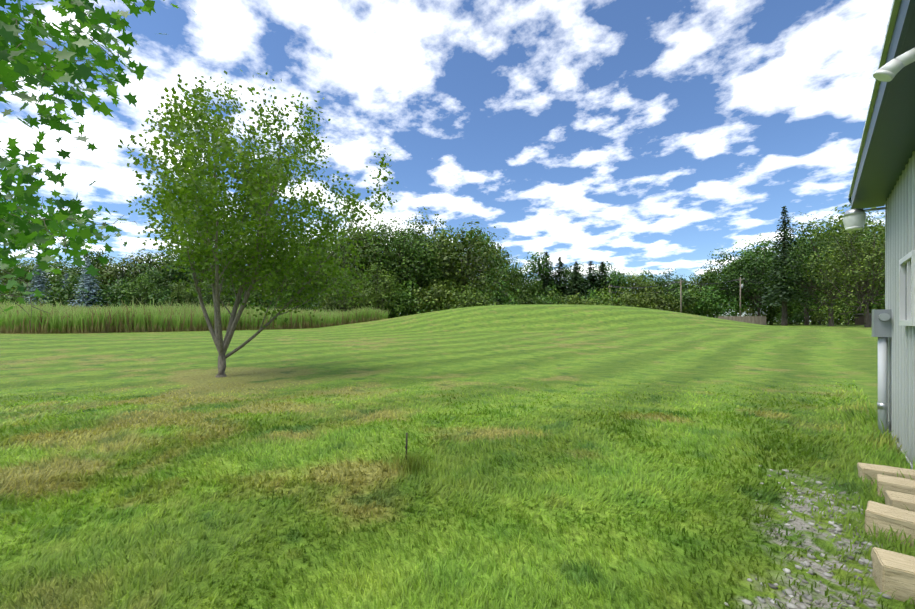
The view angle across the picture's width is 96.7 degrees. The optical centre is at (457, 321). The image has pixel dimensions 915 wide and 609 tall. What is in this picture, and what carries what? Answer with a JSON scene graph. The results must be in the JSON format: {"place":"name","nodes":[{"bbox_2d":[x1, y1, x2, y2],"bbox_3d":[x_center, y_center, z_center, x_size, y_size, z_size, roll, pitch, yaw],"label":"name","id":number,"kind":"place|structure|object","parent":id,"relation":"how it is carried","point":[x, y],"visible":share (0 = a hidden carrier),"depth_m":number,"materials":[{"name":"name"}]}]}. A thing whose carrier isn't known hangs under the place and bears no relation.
{"place":"outdoors","nodes":[
{"label":"outdoors","id":0,"kind":"place"},
{"bbox_2d":[0,0,892,321],"label":"sky","id":1,"kind":"structure","parent":0,"point":[653,135],"materials":[{"name":"blue"}]},
{"bbox_2d":[0,304,914,608],"bbox_3d":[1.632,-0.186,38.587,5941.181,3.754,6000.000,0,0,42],"label":"lawn","id":2,"kind":"structure","parent":0,"point":[586,348],"depth_m":6.56,"materials":[{"name":"green plant"}]},
{"bbox_2d":[0,264,31,289],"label":"deciduous tree","id":3,"kind":"object","parent":2,"relation":"on","point":[9,272],"visible":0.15,"depth_m":84.21,"materials":[{"name":"green plant"}]},
{"bbox_2d":[0,286,57,305],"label":"shrub","id":4,"kind":"object","parent":2,"relation":"on","point":[4,297],"visible":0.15,"depth_m":64.59,"materials":[{"name":"green plant"}]},
{"bbox_2d":[0,251,63,298],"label":"deciduous tree","id":5,"kind":"object","parent":2,"relation":"on","point":[30,270],"visible":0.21,"depth_m":77.57,"materials":[{"name":"green plant"}]},
{"bbox_2d":[22,259,52,305],"bbox_3d":[-64.942,-4.405,63.269,5.616,11.188,6.027,0,0,15],"label":"blue tree","id":6,"kind":"object","parent":2,"relation":"on","point":[38,280],"visible":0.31,"depth_m":63.03,"materials":[{"name":"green plant"}]},
{"bbox_2d":[30,258,75,293],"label":"deciduous tree","id":7,"kind":"object","parent":2,"relation":"on","point":[60,262],"visible":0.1,"depth_m":83.90,"materials":[{"name":"green plant"}]},
{"bbox_2d":[12,275,109,305],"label":"shrub","id":8,"kind":"object","parent":2,"relation":"on","point":[62,284],"visible":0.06,"depth_m":65.15,"materials":[{"name":"green plant"}]},
{"bbox_2d":[36,275,117,308],"bbox_3d":[-58.385,-3.071,65.518,13.326,9.406,14.436,0,0,20],"label":"shrub","id":9,"kind":"object","parent":2,"relation":"on","point":[64,299],"visible":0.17,"depth_m":61.62,"materials":[{"name":"green plant"}]},
{"bbox_2d":[53,246,112,288],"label":"deciduous tree","id":10,"kind":"object","parent":2,"relation":"on","point":[96,260],"visible":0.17,"depth_m":75.33,"materials":[{"name":"green plant"}]},
{"bbox_2d":[69,257,106,307],"bbox_3d":[-55.387,-4.192,61.108,5.377,10.953,7.054,0,0,16],"label":"blue tree","id":11,"kind":"object","parent":2,"relation":"on","point":[87,279],"visible":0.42,"depth_m":60.65,"materials":[{"name":"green plant"}]},
{"bbox_2d":[44,251,134,290],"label":"deciduous tree","id":12,"kind":"object","parent":2,"relation":"on","point":[69,271],"visible":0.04,"depth_m":75.11,"materials":[{"name":"green plant"}]},
{"bbox_2d":[0,0,187,328],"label":"overhanging branch","id":13,"kind":"object","parent":2,"relation":"on","point":[26,231],"visible":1,"depth_m":3.44,"materials":[{"name":"green plant"}]},
{"bbox_2d":[55,270,147,307],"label":"shrub","id":14,"kind":"object","parent":2,"relation":"on","point":[100,283],"visible":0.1,"depth_m":66.53,"materials":[{"name":"green plant"}]},
{"bbox_2d":[84,278,156,307],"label":"shrub","id":15,"kind":"object","parent":2,"relation":"on","point":[102,302],"visible":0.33,"depth_m":62.21,"materials":[{"name":"green plant"}]},
{"bbox_2d":[79,252,174,287],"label":"deciduous tree","id":16,"kind":"object","parent":2,"relation":"on","point":[114,271],"visible":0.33,"depth_m":73.88,"materials":[{"name":"green plant"}]},
{"bbox_2d":[106,273,164,307],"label":"bush","id":17,"kind":"object","parent":2,"relation":"on","point":[139,286],"visible":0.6,"depth_m":63.27,"materials":[{"name":"green plant"}]},
{"bbox_2d":[99,246,186,290],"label":"deciduous tree","id":18,"kind":"object","parent":2,"relation":"on","point":[155,261],"visible":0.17,"depth_m":77.09,"materials":[{"name":"green plant"}]},
{"bbox_2d":[136,268,181,305],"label":"bush","id":19,"kind":"object","parent":2,"relation":"on","point":[156,275],"visible":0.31,"depth_m":66.21,"materials":[{"name":"green plant"}]},
{"bbox_2d":[131,288,195,307],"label":"shrub","id":20,"kind":"object","parent":2,"relation":"on","point":[162,300],"visible":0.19,"depth_m":64.00,"materials":[{"name":"green plant"}]},
{"bbox_2d":[126,253,206,293],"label":"deciduous tree","id":21,"kind":"object","parent":2,"relation":"on","point":[175,279],"visible":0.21,"depth_m":74.77,"materials":[{"name":"green plant"}]},
{"bbox_2d":[160,282,196,306],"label":"bush","id":22,"kind":"object","parent":2,"relation":"on","point":[177,289],"visible":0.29,"depth_m":64.83,"materials":[{"name":"green plant"}]},
{"bbox_2d":[146,245,219,290],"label":"deciduous tree","id":23,"kind":"object","parent":2,"relation":"on","point":[172,270],"depth_m":76.62,"materials":[{"name":"green plant"}]},
{"bbox_2d":[0,296,389,333],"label":"tall grass","id":24,"kind":"structure","parent":2,"relation":"on","point":[58,319],"depth_m":35.11,"materials":[{"name":"green plant"}]},
{"bbox_2d":[176,281,221,306],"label":"bush","id":25,"kind":"object","parent":2,"relation":"on","point":[190,296],"visible":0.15,"depth_m":63.69,"materials":[{"name":"green plant"}]},
{"bbox_2d":[191,273,257,308],"bbox_3d":[-35.565,-3.701,64.079,10.146,9.085,7.645,0,0,-21],"label":"bush","id":26,"kind":"object","parent":2,"relation":"on","point":[223,300],"visible":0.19,"depth_m":62.12,"materials":[{"name":"green plant"}]},
{"bbox_2d":[202,274,294,309],"bbox_3d":[-33.520,-3.216,65.522,13.520,9.511,12.750,0,0,32],"label":"shrub","id":27,"kind":"object","parent":2,"relation":"on","point":[250,296],"visible":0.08,"depth_m":62.97,"materials":[{"name":"green plant"}]},
{"bbox_2d":[118,69,398,376],"bbox_3d":[-6.370,-2.939,12.552,8.346,9.450,7.083,0,0,42],"label":"maple tree","id":28,"kind":"object","parent":2,"relation":"on","point":[204,225],"visible":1,"depth_m":11.71,"materials":[{"name":"green plant"}]},
{"bbox_2d":[231,289,291,309],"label":"shrub","id":29,"kind":"object","parent":2,"relation":"on","point":[265,306],"visible":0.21,"depth_m":63.18,"materials":[{"name":"green plant"}]},
{"bbox_2d":[240,270,305,308],"bbox_3d":[-29.862,-4.224,66.741,11.626,10.307,9.107,0,0,28],"label":"bush","id":30,"kind":"object","parent":2,"relation":"on","point":[279,291],"visible":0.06,"depth_m":64.35,"materials":[{"name":"green plant"}]},
{"bbox_2d":[279,283,318,310],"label":"bush","id":31,"kind":"object","parent":2,"relation":"on","point":[297,296],"visible":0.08,"depth_m":65.60,"materials":[{"name":"green plant"}]},
{"bbox_2d":[312,284,360,310],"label":"shrub","id":32,"kind":"object","parent":2,"relation":"on","point":[329,302],"visible":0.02,"depth_m":62.69,"materials":[{"name":"green plant"}]},
{"bbox_2d":[321,270,367,312],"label":"shrub","id":33,"kind":"object","parent":2,"relation":"on","point":[344,307],"visible":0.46,"depth_m":57.47,"materials":[{"name":"green plant"}]},
{"bbox_2d":[304,230,385,308],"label":"deciduous tree","id":34,"kind":"object","parent":2,"relation":"on","point":[344,259],"visible":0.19,"depth_m":67.78,"materials":[{"name":"green plant"}]},
{"bbox_2d":[317,219,397,290],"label":"deciduous tree","id":35,"kind":"object","parent":2,"relation":"on","point":[365,242],"visible":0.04,"depth_m":69.54,"materials":[{"name":"green plant"}]},
{"bbox_2d":[340,223,412,295],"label":"deciduous tree","id":36,"kind":"object","parent":2,"relation":"on","point":[363,243],"visible":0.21,"depth_m":68.38,"materials":[{"name":"green plant"}]},
{"bbox_2d":[353,263,402,317],"bbox_3d":[-12.726,-4.226,62.346,7.145,10.229,8.812,0,0,-44],"label":"shrub","id":37,"kind":"object","parent":2,"relation":"on","point":[389,282],"visible":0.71,"depth_m":60.93,"materials":[{"name":"green plant"}]},
{"bbox_2d":[361,281,424,318],"bbox_3d":[-10.632,-2.537,65.455,11.699,8.010,11.179,0,0,-29],"label":"shrub","id":38,"kind":"object","parent":2,"relation":"on","point":[400,311],"visible":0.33,"depth_m":62.82,"materials":[{"name":"green plant"}]},
{"bbox_2d":[354,216,446,298],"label":"deciduous tree","id":39,"kind":"object","parent":2,"relation":"on","point":[413,246],"visible":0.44,"depth_m":67.78,"materials":[{"name":"green plant"}]},
{"bbox_2d":[368,206,451,298],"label":"deciduous tree","id":40,"kind":"object","parent":2,"relation":"on","point":[421,264],"visible":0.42,"depth_m":69.04,"materials":[{"name":"green plant"}]},
{"bbox_2d":[384,278,444,317],"bbox_3d":[-6.659,-2.818,66.278,12.125,8.720,12.709,0,0,-37],"label":"shrub","id":41,"kind":"object","parent":2,"relation":"on","point":[409,297],"visible":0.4,"depth_m":64.16,"materials":[{"name":"green plant"}]},
{"bbox_2d":[375,448,468,485],"bbox_3d":[-0.411,1.428,4.190,0.892,0.237,1.078,0,0,-29],"label":"grass tuft","id":42,"kind":"object","parent":2,"relation":"on","point":[412,463],"depth_m":4.19,"materials":[{"name":"green plant"}]},
{"bbox_2d":[408,278,458,313],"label":"shrub","id":43,"kind":"object","parent":2,"relation":"on","point":[439,291],"visible":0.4,"depth_m":64.15,"materials":[{"name":"green plant"}]},
{"bbox_2d":[390,212,482,305],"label":"deciduous tree","id":44,"kind":"object","parent":2,"relation":"on","point":[445,244],"visible":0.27,"depth_m":72.58,"materials":[{"name":"green plant"}]},
{"bbox_2d":[429,222,474,286],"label":"deciduous tree","id":45,"kind":"object","parent":2,"relation":"on","point":[440,236],"depth_m":102.19,"materials":[{"name":"green plant"}]},
{"bbox_2d":[420,278,485,311],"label":"shrub","id":46,"kind":"object","parent":2,"relation":"on","point":[453,287],"visible":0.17,"depth_m":67.49,"materials":[{"name":"green plant"}]},
{"bbox_2d":[0,376,914,608],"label":"lawn grass blades","id":47,"kind":"object","parent":2,"relation":"on","point":[863,438],"depth_m":3.62,"materials":[{"name":"green plant"}]},
{"bbox_2d":[437,282,495,309],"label":"shrub","id":48,"kind":"object","parent":2,"relation":"on","point":[465,299],"visible":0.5,"depth_m":63.92,"materials":[{"name":"green plant"}]},
{"bbox_2d":[425,219,519,308],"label":"deciduous tree","id":49,"kind":"object","parent":2,"relation":"on","point":[471,259],"visible":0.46,"depth_m":73.09,"materials":[{"name":"green plant"}]},
{"bbox_2d":[449,224,503,301],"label":"deciduous tree","id":50,"kind":"object","parent":2,"relation":"on","point":[474,252],"visible":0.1,"depth_m":102.31,"materials":[{"name":"green plant"}]},
{"bbox_2d":[457,233,514,303],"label":"deciduous tree","id":51,"kind":"object","parent":2,"relation":"on","point":[495,258],"visible":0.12,"depth_m":98.26,"materials":[{"name":"green plant"}]},
{"bbox_2d":[475,280,526,304],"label":"shrub","id":52,"kind":"object","parent":2,"relation":"on","point":[506,299],"visible":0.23,"depth_m":93.45,"materials":[{"name":"green plant"}]},
{"bbox_2d":[484,249,522,303],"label":"deciduous tree","id":53,"kind":"object","parent":2,"relation":"on","point":[501,262],"visible":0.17,"depth_m":104.49,"materials":[{"name":"green plant"}]},
{"bbox_2d":[500,255,542,298],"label":"deciduous tree","id":54,"kind":"object","parent":2,"relation":"on","point":[523,282],"visible":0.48,"depth_m":99.48,"materials":[{"name":"green plant"}]},
{"bbox_2d":[493,288,555,304],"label":"shrub","id":55,"kind":"object","parent":2,"relation":"on","point":[526,299],"visible":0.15,"depth_m":93.29,"materials":[{"name":"green plant"}]},
{"bbox_2d":[511,251,562,303],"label":"deciduous tree","id":56,"kind":"object","parent":2,"relation":"on","point":[539,269],"visible":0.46,"depth_m":102.72,"materials":[{"name":"green plant"}]},
{"bbox_2d":[530,252,563,303],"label":"spruce tree","id":57,"kind":"object","parent":2,"relation":"on","point":[545,282],"visible":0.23,"depth_m":103.80,"materials":[{"name":"green plant"}]},
{"bbox_2d":[529,290,566,303],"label":"shrub","id":58,"kind":"object","parent":2,"relation":"on","point":[543,297],"visible":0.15,"depth_m":93.83,"materials":[{"name":"green plant"}]},
{"bbox_2d":[541,257,570,303],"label":"spruce tree","id":59,"kind":"object","parent":2,"relation":"on","point":[560,264],"visible":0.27,"depth_m":105.13,"materials":[{"name":"green plant"}]},
{"bbox_2d":[535,288,578,303],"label":"shrub","id":60,"kind":"object","parent":2,"relation":"on","point":[561,297],"visible":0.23,"depth_m":96.02,"materials":[{"name":"green plant"}]},
{"bbox_2d":[552,263,588,299],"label":"deciduous tree","id":61,"kind":"object","parent":2,"relation":"on","point":[569,277],"visible":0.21,"depth_m":105.69,"materials":[{"name":"green plant"}]},
{"bbox_2d":[563,261,588,303],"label":"spruce tree","id":62,"kind":"object","parent":2,"relation":"on","point":[576,273],"visible":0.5,"depth_m":99.41,"materials":[{"name":"green plant"}]},
{"bbox_2d":[559,293,603,304],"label":"shrub","id":63,"kind":"object","parent":2,"relation":"on","point":[591,301],"visible":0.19,"depth_m":91.23,"materials":[{"name":"green plant"}]},
{"bbox_2d":[581,261,599,298],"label":"spruce tree","id":64,"kind":"object","parent":2,"relation":"on","point":[589,277],"visible":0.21,"depth_m":103.80,"materials":[{"name":"green plant"}]},
{"bbox_2d":[579,290,621,304],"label":"shrub","id":65,"kind":"object","parent":2,"relation":"on","point":[594,298],"visible":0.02,"depth_m":94.31,"materials":[{"name":"green plant"}]},
{"bbox_2d":[591,262,615,297],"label":"spruce tree","id":66,"kind":"object","parent":2,"relation":"on","point":[602,273],"visible":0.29,"depth_m":102.18,"materials":[{"name":"green plant"}]},
{"bbox_2d":[584,258,633,297],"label":"deciduous tree","id":67,"kind":"object","parent":2,"relation":"on","point":[614,281],"visible":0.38,"depth_m":101.08,"materials":[{"name":"green plant"}]},
{"bbox_2d":[583,287,641,306],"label":"shrub","id":68,"kind":"object","parent":2,"relation":"on","point":[605,300],"visible":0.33,"depth_m":90.89,"materials":[{"name":"green plant"}]},
{"bbox_2d":[604,288,658,308],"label":"shrub","id":69,"kind":"object","parent":2,"relation":"on","point":[632,298],"visible":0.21,"depth_m":89.81,"materials":[{"name":"green plant"}]},
{"bbox_2d":[610,268,658,299],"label":"deciduous tree","id":70,"kind":"object","parent":2,"relation":"on","point":[637,280],"visible":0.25,"depth_m":104.51,"materials":[{"name":"green plant"}]},
{"bbox_2d":[619,291,677,311],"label":"shrub","id":71,"kind":"object","parent":2,"relation":"on","point":[653,302],"visible":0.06,"depth_m":91.94,"materials":[{"name":"green plant"}]},
{"bbox_2d":[624,268,676,301],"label":"deciduous tree","id":72,"kind":"object","parent":2,"relation":"on","point":[652,278],"visible":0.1,"depth_m":110.94,"materials":[{"name":"green plant"}]},
{"bbox_2d":[632,286,695,314],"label":"shrub","id":73,"kind":"object","parent":2,"relation":"on","point":[659,298],"visible":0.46,"depth_m":88.97,"materials":[{"name":"green plant"}]},
{"bbox_2d":[648,266,691,309],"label":"deciduous tree","id":74,"kind":"object","parent":2,"relation":"on","point":[678,285],"visible":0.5,"depth_m":102.61,"materials":[{"name":"green plant"}]},
{"bbox_2d":[608,278,766,312],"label":"utility line","id":75,"kind":"object","parent":2,"relation":"on","point":[686,288],"visible":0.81,"depth_m":85.04,"materials":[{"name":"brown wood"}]},
{"bbox_2d":[659,284,722,315],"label":"shrub","id":76,"kind":"object","parent":2,"relation":"on","point":[687,298],"visible":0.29,"depth_m":89.41,"materials":[{"name":"green plant"}]},
{"bbox_2d":[673,274,711,294],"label":"deciduous tree","id":77,"kind":"object","parent":2,"relation":"on","point":[694,279],"visible":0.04,"depth_m":107.71,"materials":[{"name":"green plant"}]},
{"bbox_2d":[661,282,730,317],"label":"shrub","id":78,"kind":"object","parent":2,"relation":"on","point":[694,286],"visible":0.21,"depth_m":92.82,"materials":[{"name":"green plant"}]},
{"bbox_2d":[690,248,744,315],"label":"deciduous tree","id":79,"kind":"object","parent":2,"relation":"on","point":[707,274],"visible":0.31,"depth_m":103.59,"materials":[{"name":"green plant"}]},
{"bbox_2d":[686,284,751,317],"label":"shrub","id":80,"kind":"object","parent":2,"relation":"on","point":[720,304],"visible":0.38,"depth_m":88.29,"materials":[{"name":"green plant"}]},
{"bbox_2d":[704,250,771,315],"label":"deciduous tree","id":81,"kind":"object","parent":2,"relation":"on","point":[730,268],"visible":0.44,"depth_m":95.74,"materials":[{"name":"green plant"}]},
{"bbox_2d":[718,316,765,324],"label":"wood fence","id":82,"kind":"object","parent":2,"relation":"on","point":[760,320],"visible":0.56,"depth_m":78.26,"materials":[{"name":"grey wood"}]},
{"bbox_2d":[717,238,779,313],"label":"deciduous tree","id":83,"kind":"object","parent":2,"relation":"on","point":[751,265],"visible":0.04,"depth_m":100.16,"materials":[{"name":"green plant"}]},
{"bbox_2d":[719,231,792,315],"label":"deciduous tree","id":84,"kind":"object","parent":2,"relation":"on","point":[756,292],"visible":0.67,"depth_m":90.14,"materials":[{"name":"green plant"}]},
{"bbox_2d":[739,300,791,324],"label":"shrub","id":85,"kind":"object","parent":2,"relation":"on","point":[756,312],"visible":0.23,"depth_m":95.78,"materials":[{"name":"green plant"}]},
{"bbox_2d":[726,236,807,324],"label":"deciduous tree","id":86,"kind":"object","parent":2,"relation":"on","point":[770,247],"depth_m":99.51,"materials":[{"name":"green plant"}]},
{"bbox_2d":[755,206,814,325],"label":"spruce tree","id":87,"kind":"object","parent":2,"relation":"on","point":[785,242],"visible":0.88,"depth_m":72.60,"materials":[{"name":"green plant"}]},
{"bbox_2d":[750,296,826,324],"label":"shrub","id":88,"kind":"object","parent":2,"relation":"on","point":[774,316],"visible":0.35,"depth_m":92.22,"materials":[{"name":"green plant"}]},
{"bbox_2d":[791,310,803,324],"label":"shrub","id":89,"kind":"object","parent":2,"relation":"on","point":[796,319],"visible":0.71,"depth_m":79.09,"materials":[{"name":"green plant"}]},
{"bbox_2d":[768,294,837,324],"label":"shrub","id":90,"kind":"object","parent":2,"relation":"on","point":[810,315],"visible":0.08,"depth_m":91.67,"materials":[{"name":"green plant"}]},
{"bbox_2d":[724,465,892,608],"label":"gravel","id":91,"kind":"structure","parent":2,"relation":"on","point":[791,594],"depth_m":2.57,"materials":[{"name":"grey gravel"}]},
{"bbox_2d":[761,215,856,324],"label":"deciduous tree","id":92,"kind":"object","parent":2,"relation":"on","point":[806,321],"visible":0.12,"depth_m":78.32,"materials":[{"name":"green plant"}]},
{"bbox_2d":[812,311,825,322],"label":"shrub","id":93,"kind":"object","parent":2,"relation":"on","point":[815,318],"visible":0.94,"depth_m":84.54,"materials":[{"name":"green plant"}]},
{"bbox_2d":[759,214,884,325],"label":"deciduous tree","id":94,"kind":"object","parent":2,"relation":"on","point":[812,267],"visible":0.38,"depth_m":68.88,"materials":[{"name":"green plant"}]},
{"bbox_2d":[795,285,863,324],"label":"shrub","id":95,"kind":"object","parent":2,"relation":"on","point":[837,316],"visible":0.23,"depth_m":90.64,"materials":[{"name":"green plant"}]},
{"bbox_2d":[791,204,884,324],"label":"deciduous tree","id":96,"kind":"object","parent":2,"relation":"on","point":[839,217],"depth_m":101.89,"materials":[{"name":"green plant"}]},
{"bbox_2d":[802,206,884,326],"bbox_3d":[57.309,-7.512,57.089,14.747,17.141,12.202,0,0,33],"label":"deciduous tree","id":97,"kind":"object","parent":2,"relation":"on","point":[862,276],"visible":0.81,"depth_m":56.90,"materials":[{"name":"green plant"}]},
{"bbox_2d":[812,289,878,324],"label":"shrub","id":98,"kind":"object","parent":2,"relation":"on","point":[853,318],"depth_m":95.86,"materials":[{"name":"green plant"}]},
{"bbox_2d":[807,214,884,324],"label":"deciduous tree","id":99,"kind":"object","parent":2,"relation":"on","point":[848,266],"depth_m":92.94,"materials":[{"name":"green plant"}]},
{"bbox_2d":[852,234,884,308],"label":"deciduous tree","id":100,"kind":"object","parent":2,"relation":"on","point":[874,305],"visible":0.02,"depth_m":65.28,"materials":[{"name":"green plant"}]},
{"bbox_2d":[842,0,914,469],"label":"house","id":101,"kind":"structure","parent":2,"relation":"on","point":[884,172],"depth_m":4.42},
{"bbox_2d":[899,250,914,325],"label":"barn window","id":102,"kind":"structure","parent":101,"relation":"in","point":[907,263],"depth_m":4.16,"materials":[{"name":"white plastic"}]},
{"bbox_2d":[857,462,914,484],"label":"timber block","id":103,"kind":"object","parent":2,"relation":"on","point":[871,470],"depth_m":3.79,"materials":[{"name":"beige wood"}]},
{"bbox_2d":[865,501,914,547],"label":"timber block","id":104,"kind":"object","parent":2,"relation":"on","point":[883,516],"depth_m":2.88,"materials":[{"name":"beige wood"}]},
{"bbox_2d":[871,547,914,604],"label":"timber block","id":105,"kind":"object","parent":2,"relation":"on","point":[893,571],"depth_m":2.28,"materials":[{"name":"beige wood"}]},
{"bbox_2d":[877,474,914,498],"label":"timber block","id":106,"kind":"object","parent":2,"relation":"on","point":[897,484],"depth_m":3.44,"materials":[{"name":"beige wood"}]},
{"bbox_2d":[885,490,914,511],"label":"timber block","id":107,"kind":"object","parent":2,"relation":"on","point":[896,499],"depth_m":3.15,"materials":[{"name":"beige wood"}]},
{"bbox_2d":[853,313,871,324],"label":"shed","id":108,"kind":"structure","parent":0,"point":[860,316],"depth_m":76.13,"materials":[{"name":"brown"}]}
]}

